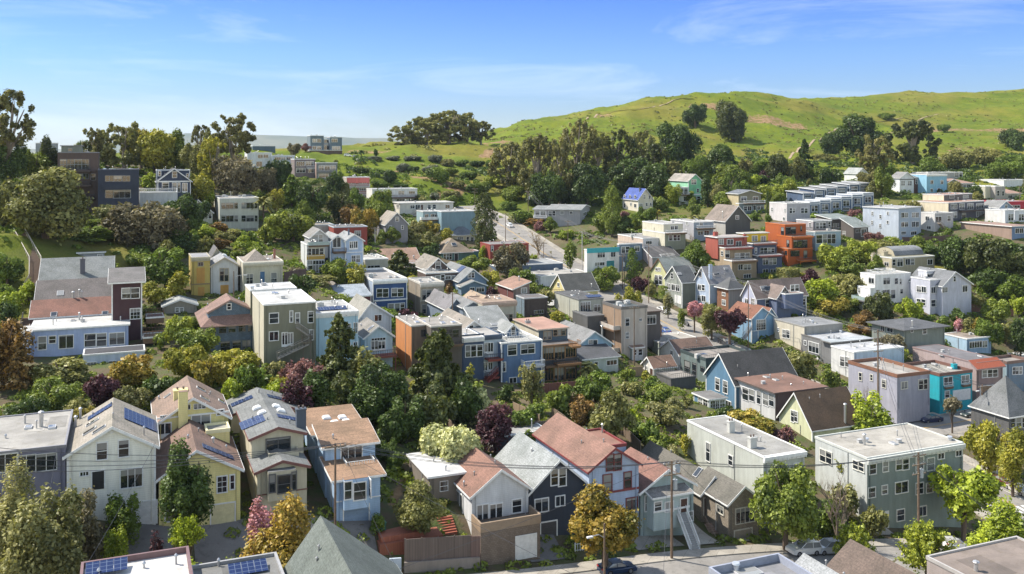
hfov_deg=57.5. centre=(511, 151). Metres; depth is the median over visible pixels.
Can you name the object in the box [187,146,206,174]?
broadleaf tree
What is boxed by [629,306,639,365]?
utility pole
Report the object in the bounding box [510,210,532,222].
shrub
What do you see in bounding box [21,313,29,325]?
hillside stairway
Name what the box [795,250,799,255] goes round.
window
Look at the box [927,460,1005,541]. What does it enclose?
broadleaf tree
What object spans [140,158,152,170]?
broadleaf tree
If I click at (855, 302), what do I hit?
broadleaf tree
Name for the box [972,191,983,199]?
bushy tree
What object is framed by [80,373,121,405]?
broadleaf tree
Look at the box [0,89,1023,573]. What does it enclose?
ground
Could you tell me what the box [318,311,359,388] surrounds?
conifer
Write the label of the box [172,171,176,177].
window
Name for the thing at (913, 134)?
pine tree
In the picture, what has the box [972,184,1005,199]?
beige bay building
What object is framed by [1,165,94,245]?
bushy tree
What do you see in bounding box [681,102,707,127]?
round tree
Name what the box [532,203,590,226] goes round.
grey long house
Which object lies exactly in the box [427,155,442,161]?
shrub
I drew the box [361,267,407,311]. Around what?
house
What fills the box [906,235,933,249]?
broadleaf tree
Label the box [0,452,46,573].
bushy tree
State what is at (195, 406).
window
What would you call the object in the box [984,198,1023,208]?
red building
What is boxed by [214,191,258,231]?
cream apartments
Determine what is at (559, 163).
eucalyptus tree
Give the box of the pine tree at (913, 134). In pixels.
[883,119,941,163]
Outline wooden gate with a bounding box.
[471,535,479,556]
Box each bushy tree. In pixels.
[0,143,27,184]
[0,176,21,227]
[0,317,36,390]
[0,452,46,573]
[0,478,86,573]
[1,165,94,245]
[19,149,51,178]
[26,376,89,410]
[27,356,91,385]
[73,405,94,419]
[73,485,103,560]
[76,225,115,238]
[77,140,92,149]
[80,215,101,227]
[106,200,189,248]
[107,353,157,386]
[122,128,146,167]
[129,128,176,173]
[162,192,204,231]
[164,228,192,240]
[195,235,214,252]
[210,154,261,195]
[214,348,260,377]
[239,487,314,568]
[252,189,267,199]
[253,167,277,195]
[262,159,291,189]
[287,273,316,293]
[294,180,327,214]
[302,367,335,407]
[324,191,354,222]
[330,369,358,406]
[346,359,394,427]
[347,345,382,389]
[348,186,365,209]
[350,208,379,237]
[364,188,393,217]
[375,360,411,414]
[376,410,409,443]
[387,395,426,443]
[402,381,457,433]
[447,374,484,427]
[526,164,535,172]
[529,171,568,205]
[570,162,610,204]
[605,155,649,193]
[633,162,669,195]
[644,396,685,425]
[655,119,704,167]
[680,153,714,180]
[687,215,704,219]
[705,142,739,177]
[709,172,718,187]
[714,97,748,141]
[715,161,750,189]
[748,158,768,174]
[749,173,771,183]
[752,185,763,197]
[764,152,788,178]
[765,213,772,221]
[786,154,806,179]
[807,166,818,180]
[810,154,840,161]
[815,296,852,315]
[816,242,851,271]
[818,131,848,154]
[819,166,841,183]
[830,273,866,297]
[833,112,884,154]
[846,239,879,262]
[853,213,862,221]
[865,238,895,246]
[873,164,892,197]
[884,164,896,175]
[885,172,895,194]
[937,234,972,274]
[947,181,963,192]
[956,236,1012,274]
[967,266,1011,292]
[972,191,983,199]
[996,272,1023,305]
[1004,251,1023,278]
[1008,240,1023,259]
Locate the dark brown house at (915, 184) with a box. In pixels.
[910,173,918,192]
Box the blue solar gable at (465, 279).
[446,261,488,294]
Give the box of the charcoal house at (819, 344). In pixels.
[801,330,872,363]
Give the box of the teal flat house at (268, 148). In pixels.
[251,145,274,152]
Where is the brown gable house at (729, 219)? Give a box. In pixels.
[705,204,751,234]
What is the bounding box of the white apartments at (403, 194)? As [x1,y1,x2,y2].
[366,187,417,201]
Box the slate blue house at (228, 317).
[195,293,252,351]
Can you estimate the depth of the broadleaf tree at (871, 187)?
395.69 m
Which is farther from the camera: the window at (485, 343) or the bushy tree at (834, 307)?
the bushy tree at (834, 307)
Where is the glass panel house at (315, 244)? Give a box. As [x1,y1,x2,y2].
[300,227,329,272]
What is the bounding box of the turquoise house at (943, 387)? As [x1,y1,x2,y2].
[905,360,972,413]
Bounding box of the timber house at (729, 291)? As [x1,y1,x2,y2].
[714,277,744,310]
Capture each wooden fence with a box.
[226,359,261,378]
[284,269,305,281]
[404,535,470,561]
[443,419,454,427]
[513,402,539,420]
[514,420,546,427]
[538,381,575,392]
[551,408,569,419]
[619,427,640,451]
[629,366,642,375]
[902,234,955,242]
[971,304,1012,315]
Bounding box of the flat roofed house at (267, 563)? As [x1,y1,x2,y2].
[192,552,284,573]
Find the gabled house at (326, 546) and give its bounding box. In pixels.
[283,515,402,573]
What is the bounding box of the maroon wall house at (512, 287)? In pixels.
[496,276,531,299]
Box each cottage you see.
[155,419,244,525]
[195,198,213,223]
[358,317,396,369]
[454,447,540,564]
[641,441,757,538]
[843,167,866,180]
[947,178,958,188]
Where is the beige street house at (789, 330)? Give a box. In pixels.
[774,314,842,349]
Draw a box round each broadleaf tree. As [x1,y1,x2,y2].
[0,253,26,283]
[2,395,50,415]
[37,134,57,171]
[68,236,119,241]
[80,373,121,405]
[92,203,111,218]
[100,217,128,240]
[113,385,152,407]
[125,252,150,266]
[139,374,175,400]
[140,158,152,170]
[140,172,155,188]
[142,281,169,305]
[143,246,190,288]
[155,238,175,257]
[162,314,192,346]
[165,127,185,168]
[166,269,189,297]
[171,235,198,252]
[172,325,220,354]
[176,143,202,173]
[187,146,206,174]
[187,228,200,248]
[189,173,214,200]
[190,224,216,238]
[193,173,214,193]
[197,200,211,218]
[199,129,217,160]
[201,188,215,203]
[209,221,228,231]
[210,228,240,241]
[214,238,233,249]
[221,377,243,399]
[230,235,258,248]
[232,245,247,253]
[234,363,265,391]
[240,231,258,241]
[246,242,265,254]
[246,496,279,553]
[252,374,273,388]
[265,189,284,211]
[276,208,291,213]
[277,358,325,387]
[279,378,314,407]
[287,142,301,154]
[288,266,301,270]
[294,198,317,221]
[300,143,311,151]
[306,274,335,281]
[319,257,358,283]
[319,280,327,286]
[325,170,344,196]
[338,181,351,198]
[338,205,357,223]
[346,261,366,283]
[364,245,371,251]
[376,229,388,244]
[380,188,392,205]
[386,451,406,469]
[387,226,400,242]
[392,478,448,534]
[398,308,417,315]
[405,238,429,246]
[408,220,426,233]
[408,228,422,239]
[418,195,426,200]
[422,233,441,245]
[422,242,439,256]
[424,220,440,234]
[425,231,440,242]
[438,228,452,240]
[439,194,457,208]
[445,282,453,293]
[475,401,513,453]
[478,245,486,258]
[482,270,501,290]
[486,286,497,294]
[492,241,530,274]
[507,267,523,277]
[509,392,518,403]
[518,362,544,405]
[520,267,537,284]
[529,280,539,293]
[530,254,537,258]
[536,288,554,303]
[543,216,557,232]
[546,383,574,416]
[549,310,564,322]
[563,239,577,268]
[567,394,593,419]
[569,399,594,428]
[573,370,612,403]
[578,230,593,235]
[586,387,638,438]
[589,366,604,377]
[591,214,608,232]
[591,266,620,290]
[614,215,633,233]
[619,366,635,380]
[631,276,649,291]
[636,206,657,223]
[641,370,650,381]
[643,376,656,390]
[645,282,656,298]
[653,196,669,210]
[657,180,671,199]
[662,290,673,318]
[664,184,682,203]
[680,244,697,258]
[681,239,711,274]
[682,395,693,408]
[684,191,695,201]
[686,197,700,215]
[686,300,703,332]
[700,176,714,206]
[700,301,723,339]
[708,183,725,205]
[711,191,729,204]
[713,307,747,344]
[715,404,730,415]
[727,408,776,434]
[731,180,749,190]
[738,156,753,172]
[743,174,760,185]
[748,459,821,551]
[750,212,759,219]
[757,182,783,201]
[758,170,769,180]
[770,192,787,201]
[775,173,783,183]
[780,178,798,193]
[782,175,796,183]
[783,348,817,381]
[799,267,820,283]
[804,278,839,308]
[812,309,827,318]
[838,255,867,276]
[840,294,862,308]
[847,209,862,216]
[847,324,871,335]
[850,388,893,430]
[853,309,874,326]
[856,171,873,182]
[858,504,889,537]
[862,291,894,319]
[863,232,883,240]
[864,180,880,196]
[866,254,885,271]
[873,334,906,348]
[875,154,884,172]
[890,237,905,245]
[897,200,921,208]
[904,349,908,360]
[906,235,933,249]
[919,314,935,321]
[923,244,942,263]
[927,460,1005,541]
[937,315,954,332]
[942,395,962,432]
[943,228,953,235]
[948,306,965,321]
[953,317,965,331]
[960,317,975,332]
[960,419,1010,474]
[963,490,1023,545]
[964,185,982,199]
[968,317,978,329]
[971,294,986,308]
[973,317,1005,345]
[979,297,1011,322]
[991,321,1023,343]
[995,426,1023,496]
[1007,317,1023,355]
[1008,293,1023,316]
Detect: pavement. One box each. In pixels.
[473,205,825,388]
[473,538,967,573]
[476,220,990,518]
[930,409,966,415]
[949,430,966,437]
[963,454,1022,483]
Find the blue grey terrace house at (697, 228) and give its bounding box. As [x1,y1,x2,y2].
[670,218,715,240]
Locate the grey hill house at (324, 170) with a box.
[315,162,337,179]
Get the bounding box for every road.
[456,206,1023,522]
[572,546,947,573]
[893,411,970,434]
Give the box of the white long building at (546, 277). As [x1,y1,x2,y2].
[531,268,583,285]
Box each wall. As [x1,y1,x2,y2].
[389,557,400,569]
[404,557,479,572]
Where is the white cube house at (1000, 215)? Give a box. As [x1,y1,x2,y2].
[985,208,1013,222]
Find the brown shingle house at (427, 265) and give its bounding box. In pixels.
[414,253,458,286]
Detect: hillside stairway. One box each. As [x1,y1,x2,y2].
[13,228,40,300]
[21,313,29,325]
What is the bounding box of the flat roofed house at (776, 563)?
[709,553,811,573]
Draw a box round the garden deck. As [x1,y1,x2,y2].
[377,515,456,554]
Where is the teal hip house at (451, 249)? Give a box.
[438,238,478,259]
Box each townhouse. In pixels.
[785,190,812,200]
[796,200,819,213]
[797,187,825,198]
[804,199,830,213]
[809,185,836,196]
[815,197,841,212]
[820,184,848,192]
[825,195,851,211]
[832,182,860,191]
[836,193,862,209]
[842,181,868,191]
[847,192,873,205]
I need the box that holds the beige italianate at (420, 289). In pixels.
[408,276,444,315]
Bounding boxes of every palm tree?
[252,196,276,225]
[578,361,596,378]
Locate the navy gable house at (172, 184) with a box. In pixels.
[139,166,192,206]
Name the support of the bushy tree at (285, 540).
on the ground at (994, 105)
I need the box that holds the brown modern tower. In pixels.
[57,145,99,210]
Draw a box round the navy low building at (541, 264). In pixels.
[489,258,562,272]
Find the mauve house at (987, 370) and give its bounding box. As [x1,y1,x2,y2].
[912,344,1005,401]
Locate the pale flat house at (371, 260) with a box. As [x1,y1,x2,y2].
[363,253,388,267]
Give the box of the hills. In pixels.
[12,133,401,153]
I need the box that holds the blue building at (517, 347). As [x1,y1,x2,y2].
[463,305,544,383]
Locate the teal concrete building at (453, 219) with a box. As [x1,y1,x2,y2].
[416,207,475,232]
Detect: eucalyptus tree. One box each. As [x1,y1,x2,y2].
[0,88,36,179]
[81,127,110,161]
[98,121,144,168]
[191,125,210,146]
[196,135,227,191]
[210,112,256,158]
[387,125,424,144]
[405,116,445,145]
[422,110,474,143]
[452,112,486,142]
[470,121,495,144]
[487,141,529,187]
[517,133,557,195]
[544,138,574,203]
[558,118,597,176]
[583,132,616,180]
[601,128,637,165]
[624,130,659,163]
[641,142,671,177]
[667,160,683,176]
[722,172,739,191]
[854,133,895,173]
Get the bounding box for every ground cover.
[0,148,1023,391]
[333,111,1023,207]
[338,141,1023,207]
[416,90,1023,162]
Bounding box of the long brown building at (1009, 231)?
[959,219,1023,239]
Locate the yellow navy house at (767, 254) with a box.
[736,231,783,272]
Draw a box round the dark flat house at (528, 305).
[516,294,547,317]
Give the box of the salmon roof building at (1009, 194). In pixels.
[1005,189,1022,198]
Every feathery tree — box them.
[167,513,207,557]
[832,519,877,554]
[894,515,959,573]
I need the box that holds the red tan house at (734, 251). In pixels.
[704,231,757,278]
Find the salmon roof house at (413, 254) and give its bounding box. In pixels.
[375,247,419,274]
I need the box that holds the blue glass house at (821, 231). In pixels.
[796,218,840,250]
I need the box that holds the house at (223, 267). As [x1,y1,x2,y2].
[208,244,239,293]
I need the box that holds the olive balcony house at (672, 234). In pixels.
[642,219,686,249]
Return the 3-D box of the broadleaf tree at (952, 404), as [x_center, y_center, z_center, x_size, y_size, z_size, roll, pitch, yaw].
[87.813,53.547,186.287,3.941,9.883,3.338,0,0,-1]
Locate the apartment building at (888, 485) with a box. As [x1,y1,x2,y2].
[815,423,965,527]
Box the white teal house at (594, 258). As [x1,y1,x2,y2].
[584,247,619,271]
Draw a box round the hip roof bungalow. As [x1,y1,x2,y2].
[866,317,950,353]
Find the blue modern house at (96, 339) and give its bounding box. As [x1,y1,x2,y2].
[21,312,144,364]
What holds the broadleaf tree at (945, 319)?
on the ground at (994, 105)
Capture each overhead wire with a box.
[0,443,341,471]
[2,444,330,460]
[3,443,338,465]
[3,445,321,455]
[89,442,155,560]
[331,444,665,468]
[332,445,571,573]
[332,446,657,468]
[341,446,393,561]
[346,444,670,466]
[348,443,678,466]
[400,463,662,568]
[663,470,667,573]
[664,454,910,467]
[670,453,915,466]
[678,452,921,465]
[679,452,922,465]
[687,472,760,536]
[747,284,873,330]
[749,284,875,330]
[753,284,877,329]
[755,284,880,329]
[874,333,912,453]
[876,333,914,450]
[878,332,977,384]
[878,334,974,384]
[884,333,983,384]
[914,455,996,512]
[921,458,993,513]
[924,455,990,513]
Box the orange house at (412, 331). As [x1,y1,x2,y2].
[395,313,463,372]
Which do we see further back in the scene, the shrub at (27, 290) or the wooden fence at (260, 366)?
the shrub at (27, 290)
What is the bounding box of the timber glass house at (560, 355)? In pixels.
[513,316,581,381]
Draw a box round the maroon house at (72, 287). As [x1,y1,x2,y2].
[28,256,165,343]
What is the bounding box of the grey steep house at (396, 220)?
[377,210,409,243]
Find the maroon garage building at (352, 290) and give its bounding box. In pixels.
[329,281,371,300]
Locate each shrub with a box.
[0,283,16,296]
[0,290,23,318]
[0,301,20,326]
[19,277,35,304]
[30,375,62,393]
[63,395,91,421]
[100,523,129,557]
[103,490,142,545]
[142,304,164,328]
[148,530,163,551]
[152,333,165,349]
[191,317,199,329]
[230,250,248,257]
[261,378,282,392]
[264,360,285,377]
[270,374,291,383]
[352,167,369,173]
[366,156,381,159]
[369,512,384,535]
[370,179,387,186]
[375,438,397,463]
[382,169,396,182]
[385,156,399,159]
[391,310,398,319]
[393,183,408,187]
[395,162,410,171]
[403,156,421,160]
[406,166,419,171]
[414,194,424,199]
[417,422,483,462]
[421,165,439,171]
[424,165,449,182]
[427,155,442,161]
[429,192,439,198]
[439,159,454,166]
[442,190,459,197]
[444,167,458,174]
[450,180,464,188]
[455,159,468,165]
[458,171,477,178]
[464,183,480,191]
[465,362,474,373]
[469,160,484,165]
[469,386,490,425]
[472,379,484,390]
[475,181,490,192]
[484,175,504,185]
[485,160,499,165]
[497,381,514,401]
[499,200,517,209]
[500,184,524,201]
[505,409,534,426]
[507,214,517,222]
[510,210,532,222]
[523,218,546,226]
[525,402,545,420]
[525,429,535,441]
[526,194,540,205]
[533,219,545,230]
[556,192,572,203]
[558,229,573,238]
[592,198,605,203]
[613,189,623,204]
[620,211,629,216]
[620,381,643,396]
[626,409,637,427]
[628,377,638,382]
[628,419,659,439]
[629,215,640,228]
[640,434,671,447]
[643,382,673,404]
[665,444,678,455]
[677,308,685,329]
[678,434,691,455]
[770,425,796,443]
[806,485,817,537]
[815,499,848,537]
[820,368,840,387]
[827,482,859,520]
[877,112,895,119]
[918,155,945,171]
[937,124,950,131]
[938,149,976,169]
[970,147,1003,164]
[983,162,1022,178]
[995,154,1023,173]
[997,127,1023,149]
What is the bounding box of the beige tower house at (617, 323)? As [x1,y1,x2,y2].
[600,299,663,359]
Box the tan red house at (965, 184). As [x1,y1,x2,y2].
[954,179,972,189]
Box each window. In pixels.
[0,452,18,472]
[16,454,34,472]
[35,452,56,470]
[37,336,46,350]
[48,335,55,343]
[58,334,73,348]
[60,159,66,163]
[67,159,73,163]
[67,164,73,168]
[74,159,81,163]
[74,164,81,168]
[79,470,89,477]
[82,159,88,163]
[82,164,88,168]
[83,173,88,178]
[84,333,96,347]
[91,174,95,179]
[96,332,106,346]
[96,441,107,460]
[105,175,113,181]
[105,190,112,197]
[109,332,124,345]
[113,190,130,197]
[114,176,121,181]
[118,438,129,457]
[119,467,142,489]
[121,287,130,298]
[122,176,129,181]
[130,287,139,298]
[130,308,140,319]
[158,422,171,437]
[162,182,168,188]
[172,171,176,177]
[172,182,176,190]
[177,182,179,191]
[182,183,187,192]
[191,412,210,424]
[193,403,205,409]
[197,268,204,282]
[198,287,204,295]
[216,475,227,493]
[218,327,226,333]
[219,268,223,281]
[220,285,228,293]
[220,340,230,351]
[221,203,225,208]
[221,215,225,221]
[224,268,228,281]
[226,202,233,208]
[226,215,233,221]
[227,303,231,309]
[228,326,235,332]
[229,474,234,490]
[232,340,240,349]
[238,325,245,332]
[241,202,245,208]
[241,215,245,221]
[241,228,256,231]
[242,339,250,348]
[246,202,253,208]
[246,215,253,221]
[246,273,252,283]
[247,325,251,331]
[256,161,261,166]
[265,436,290,452]
[268,473,275,493]
[269,312,278,323]
[269,331,278,340]
[271,272,276,282]
[277,474,290,494]
[282,332,287,346]
[287,332,292,345]
[289,310,292,322]
[291,471,296,490]
[295,312,299,323]
[296,161,304,165]
[296,168,305,172]
[305,161,313,165]
[308,311,313,322]
[309,329,313,339]
[311,248,319,255]
[312,235,317,241]
[312,265,318,272]
[313,260,318,264]
[318,173,328,177]
[319,165,323,170]
[319,234,322,241]
[319,248,323,255]
[324,165,329,170]
[332,146,339,149]
[333,237,340,248]
[340,446,362,458]
[344,480,352,500]
[349,241,352,249]
[351,255,355,262]
[353,241,357,249]
[353,322,357,333]
[353,481,366,501]
[354,231,360,235]
[356,255,359,262]
[369,477,371,498]
[371,337,385,340]
[371,340,378,351]
[374,314,381,321]
[376,288,381,297]
[378,340,385,350]
[382,288,388,297]
[388,303,393,308]
[391,288,397,296]
[394,303,399,311]
[397,288,403,296]
[398,190,404,194]
[400,302,404,311]
[421,329,425,336]
[422,289,425,299]
[422,304,426,313]
[426,289,431,297]
[435,261,440,269]
[440,274,444,280]
[440,480,447,491]
[445,275,450,279]
[446,329,451,336]
[452,329,458,337]
[456,489,463,513]
[465,345,469,357]
[470,344,476,357]
[476,287,484,291]
[476,344,482,356]
[476,503,488,519]
[484,342,487,353]
[484,362,487,372]
[488,342,493,353]
[488,362,492,371]
[489,502,502,517]
[502,362,505,371]
[507,344,516,355]
[509,314,512,321]
[509,377,516,382]
[511,326,515,335]
[511,498,522,513]
[520,344,527,354]
[521,287,526,293]
[527,343,534,353]
[534,310,543,313]
[534,497,548,512]
[543,331,551,339]
[543,347,553,360]
[545,367,553,380]
[550,469,559,486]
[554,346,564,360]
[554,367,563,380]
[555,494,565,506]
[557,329,561,335]
[558,467,566,486]
[565,346,575,357]
[565,366,575,379]
[581,301,590,310]
[594,304,600,311]
[597,252,604,257]
[602,473,612,491]
[606,359,616,365]
[606,453,613,471]
[614,453,621,470]
[621,246,625,252]
[623,471,631,488]
[625,318,629,325]
[626,496,637,510]
[634,246,639,251]
[638,348,642,355]
[644,495,646,511]
[647,315,655,324]
[654,500,661,512]
[655,274,658,284]
[658,275,661,284]
[664,500,673,512]
[666,283,670,289]
[675,284,679,291]
[684,360,689,371]
[689,510,693,521]
[692,362,695,374]
[701,295,705,301]
[703,399,707,406]
[705,441,710,462]
[710,400,715,407]
[715,377,719,391]
[716,400,719,408]
[716,503,723,515]
[719,239,723,244]
[720,399,724,408]
[722,380,727,394]
[725,250,729,257]
[727,239,733,244]
[727,454,732,465]
[735,506,754,524]
[738,264,742,269]
[741,196,746,200]
[742,386,748,401]
[744,264,750,269]
[749,388,754,401]
[752,235,757,240]
[756,319,765,330]
[757,390,759,404]
[763,258,767,264]
[763,392,768,406]
[765,299,768,306]
[769,258,776,264]
[769,393,773,406]
[782,329,786,338]
[785,227,790,234]
[786,329,789,338]
[790,284,794,291]
[790,409,794,422]
[791,227,795,234]
[793,240,797,247]
[794,410,797,422]
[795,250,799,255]
[798,240,802,247]
[803,240,807,247]
[808,341,818,354]
[816,234,822,243]
[819,448,825,463]
[822,234,826,243]
[825,450,831,465]
[827,233,831,243]
[831,233,835,243]
[833,223,838,228]
[840,356,844,366]
[844,356,849,366]
[852,459,857,470]
[858,372,861,380]
[858,462,864,472]
[861,228,866,236]
[868,277,873,283]
[868,486,875,498]
[869,464,876,474]
[881,484,887,494]
[882,289,889,294]
[882,379,885,388]
[882,462,888,472]
[883,277,889,284]
[891,289,895,298]
[895,459,902,470]
[895,480,908,494]
[896,508,904,521]
[897,259,902,266]
[901,381,907,389]
[902,458,909,470]
[905,259,909,264]
[910,259,914,264]
[915,456,923,471]
[915,481,923,494]
[916,285,921,292]
[918,379,923,389]
[920,505,926,516]
[921,286,926,292]
[924,378,927,389]
[926,457,934,471]
[926,482,933,493]
[927,259,932,264]
[931,286,935,293]
[931,299,935,306]
[935,216,941,221]
[937,452,944,459]
[942,287,947,292]
[943,376,952,385]
[945,390,949,398]
[955,449,962,456]
[959,203,964,209]
[961,374,969,383]
[962,285,967,291]
[967,203,973,209]
[969,340,981,348]
[976,203,983,208]
[976,211,983,216]
[982,340,986,347]
[982,369,987,377]
[988,369,992,377]
[992,369,997,377]
[1010,418,1015,427]
[1016,417,1021,427]
[1018,366,1022,374]
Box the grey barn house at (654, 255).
[642,246,679,267]
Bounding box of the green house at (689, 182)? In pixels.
[667,173,702,204]
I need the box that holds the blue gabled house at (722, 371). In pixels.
[691,347,797,408]
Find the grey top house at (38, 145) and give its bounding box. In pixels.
[35,143,57,153]
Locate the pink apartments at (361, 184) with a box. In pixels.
[342,174,369,197]
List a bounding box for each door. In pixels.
[91,469,104,489]
[126,499,157,523]
[210,501,235,524]
[260,271,264,282]
[343,503,369,520]
[515,533,536,560]
[540,519,557,535]
[606,260,614,266]
[675,295,680,303]
[680,497,687,512]
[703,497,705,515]
[734,527,752,538]
[752,331,757,338]
[953,388,970,400]
[980,384,993,395]
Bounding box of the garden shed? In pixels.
[160,295,198,313]
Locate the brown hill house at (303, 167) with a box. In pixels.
[291,157,314,177]
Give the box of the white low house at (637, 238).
[618,232,658,246]
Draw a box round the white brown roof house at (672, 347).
[658,336,713,369]
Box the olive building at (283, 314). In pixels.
[245,279,315,364]
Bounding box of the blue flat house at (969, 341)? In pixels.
[945,329,990,353]
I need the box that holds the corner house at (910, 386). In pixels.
[848,357,929,423]
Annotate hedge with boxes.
[658,285,667,298]
[776,267,799,277]
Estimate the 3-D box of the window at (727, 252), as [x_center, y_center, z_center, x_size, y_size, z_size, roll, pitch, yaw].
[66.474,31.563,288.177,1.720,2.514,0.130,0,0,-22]
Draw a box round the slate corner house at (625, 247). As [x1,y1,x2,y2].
[617,243,642,271]
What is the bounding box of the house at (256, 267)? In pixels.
[237,248,283,291]
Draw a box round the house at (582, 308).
[554,290,604,336]
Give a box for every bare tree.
[527,231,545,254]
[816,472,852,536]
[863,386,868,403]
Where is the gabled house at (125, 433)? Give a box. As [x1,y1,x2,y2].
[62,397,159,524]
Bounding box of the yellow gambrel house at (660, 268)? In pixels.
[650,256,696,285]
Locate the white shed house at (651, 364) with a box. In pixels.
[640,354,677,375]
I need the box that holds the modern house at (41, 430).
[0,409,72,510]
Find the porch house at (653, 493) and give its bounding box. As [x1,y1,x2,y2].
[624,447,699,549]
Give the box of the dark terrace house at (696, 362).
[656,345,746,387]
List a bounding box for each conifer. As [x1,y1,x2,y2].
[0,332,34,392]
[279,174,299,211]
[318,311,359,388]
[386,249,415,276]
[403,327,479,405]
[798,139,814,177]
[800,159,811,180]
[813,166,823,182]
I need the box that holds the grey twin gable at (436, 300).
[425,288,477,316]
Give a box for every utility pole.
[233,271,246,296]
[324,443,346,525]
[619,255,624,288]
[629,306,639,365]
[645,244,650,302]
[664,460,680,558]
[748,282,752,347]
[873,330,883,392]
[912,452,925,525]
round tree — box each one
[157,435,214,542]
[162,343,209,376]
[190,356,230,386]
[256,216,281,242]
[272,210,315,240]
[457,254,492,272]
[567,479,644,573]
[614,285,642,302]
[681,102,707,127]
[892,296,923,318]
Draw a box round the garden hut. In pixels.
[76,251,105,256]
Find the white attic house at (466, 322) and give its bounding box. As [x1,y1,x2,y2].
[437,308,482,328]
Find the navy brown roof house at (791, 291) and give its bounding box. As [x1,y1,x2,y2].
[740,277,808,317]
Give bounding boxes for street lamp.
[586,523,605,573]
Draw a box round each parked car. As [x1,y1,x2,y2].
[597,558,636,573]
[662,327,671,332]
[718,336,733,345]
[785,538,821,556]
[819,537,839,555]
[920,414,943,422]
[943,536,966,547]
[960,408,970,417]
[992,473,1010,486]
[1005,483,1023,495]
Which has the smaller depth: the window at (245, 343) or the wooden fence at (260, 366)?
the wooden fence at (260, 366)
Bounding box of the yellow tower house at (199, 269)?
[188,252,210,295]
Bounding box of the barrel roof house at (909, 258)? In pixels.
[871,245,934,271]
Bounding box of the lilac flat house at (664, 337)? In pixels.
[628,324,694,360]
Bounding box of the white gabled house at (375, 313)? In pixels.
[349,293,393,332]
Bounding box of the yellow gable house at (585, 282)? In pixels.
[548,272,599,305]
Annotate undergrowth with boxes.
[0,235,1023,573]
[0,238,983,573]
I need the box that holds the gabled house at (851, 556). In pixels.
[827,539,915,573]
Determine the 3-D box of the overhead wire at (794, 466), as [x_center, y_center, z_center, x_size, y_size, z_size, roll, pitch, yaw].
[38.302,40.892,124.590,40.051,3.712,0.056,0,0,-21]
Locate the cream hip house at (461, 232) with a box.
[450,226,476,240]
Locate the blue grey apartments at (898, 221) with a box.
[862,202,921,239]
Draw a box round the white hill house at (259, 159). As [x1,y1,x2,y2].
[244,150,294,167]
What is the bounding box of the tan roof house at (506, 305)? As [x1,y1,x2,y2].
[463,290,517,321]
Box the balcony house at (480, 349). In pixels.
[462,327,503,382]
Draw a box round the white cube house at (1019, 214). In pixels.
[1006,208,1023,221]
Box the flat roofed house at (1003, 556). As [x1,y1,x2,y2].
[926,536,1023,573]
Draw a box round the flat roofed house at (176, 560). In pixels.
[80,546,192,573]
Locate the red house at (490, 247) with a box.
[480,239,528,263]
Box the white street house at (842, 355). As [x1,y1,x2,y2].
[831,340,903,376]
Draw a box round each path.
[113,523,172,554]
[194,518,249,564]
[296,514,318,538]
[330,520,377,551]
[530,534,566,561]
[632,535,684,549]
[682,522,720,544]
[789,114,936,157]
[868,528,893,534]
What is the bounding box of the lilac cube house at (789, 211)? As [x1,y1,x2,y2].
[769,201,809,221]
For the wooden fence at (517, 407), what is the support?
on the ground at (994, 105)
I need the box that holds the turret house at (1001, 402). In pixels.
[968,375,1023,444]
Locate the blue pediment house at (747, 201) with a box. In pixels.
[725,189,765,213]
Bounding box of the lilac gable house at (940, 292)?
[908,266,973,315]
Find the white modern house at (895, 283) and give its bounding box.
[851,268,910,309]
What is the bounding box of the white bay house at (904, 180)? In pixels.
[892,172,914,192]
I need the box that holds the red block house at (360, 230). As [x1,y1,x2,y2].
[314,220,367,244]
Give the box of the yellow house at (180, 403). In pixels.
[150,375,232,442]
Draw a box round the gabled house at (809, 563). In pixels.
[795,553,844,573]
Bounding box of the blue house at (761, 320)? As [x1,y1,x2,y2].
[727,301,777,343]
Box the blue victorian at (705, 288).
[694,263,736,304]
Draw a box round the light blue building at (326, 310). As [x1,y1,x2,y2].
[316,297,358,360]
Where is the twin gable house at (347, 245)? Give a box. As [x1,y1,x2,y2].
[325,228,364,268]
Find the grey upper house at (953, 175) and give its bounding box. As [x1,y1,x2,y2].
[912,170,962,178]
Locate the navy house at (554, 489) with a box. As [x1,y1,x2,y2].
[488,418,586,535]
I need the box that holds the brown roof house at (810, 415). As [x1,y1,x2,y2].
[776,386,859,441]
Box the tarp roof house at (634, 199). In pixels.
[622,187,653,210]
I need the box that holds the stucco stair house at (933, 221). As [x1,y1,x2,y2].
[921,211,952,231]
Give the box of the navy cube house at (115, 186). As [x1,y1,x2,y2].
[98,166,138,211]
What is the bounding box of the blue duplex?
[303,404,386,520]
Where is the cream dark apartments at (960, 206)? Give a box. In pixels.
[912,192,984,220]
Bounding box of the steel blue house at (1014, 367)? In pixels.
[990,354,1023,390]
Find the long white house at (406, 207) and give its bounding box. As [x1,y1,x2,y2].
[393,199,452,215]
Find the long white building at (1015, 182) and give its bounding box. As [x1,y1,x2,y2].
[981,177,1023,186]
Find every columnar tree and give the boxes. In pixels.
[470,192,498,249]
[600,185,622,237]
[624,247,638,286]
[765,191,769,214]
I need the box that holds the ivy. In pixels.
[834,459,843,472]
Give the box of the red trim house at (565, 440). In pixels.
[532,412,642,534]
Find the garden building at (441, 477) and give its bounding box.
[406,451,466,500]
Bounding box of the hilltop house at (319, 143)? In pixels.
[307,134,341,153]
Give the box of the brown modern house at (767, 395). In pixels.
[734,372,828,420]
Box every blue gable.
[560,319,620,371]
[984,199,1013,212]
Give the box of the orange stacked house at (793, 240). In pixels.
[765,221,816,265]
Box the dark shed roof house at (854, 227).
[814,213,869,238]
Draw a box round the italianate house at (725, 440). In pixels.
[687,415,806,528]
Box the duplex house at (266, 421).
[226,387,310,515]

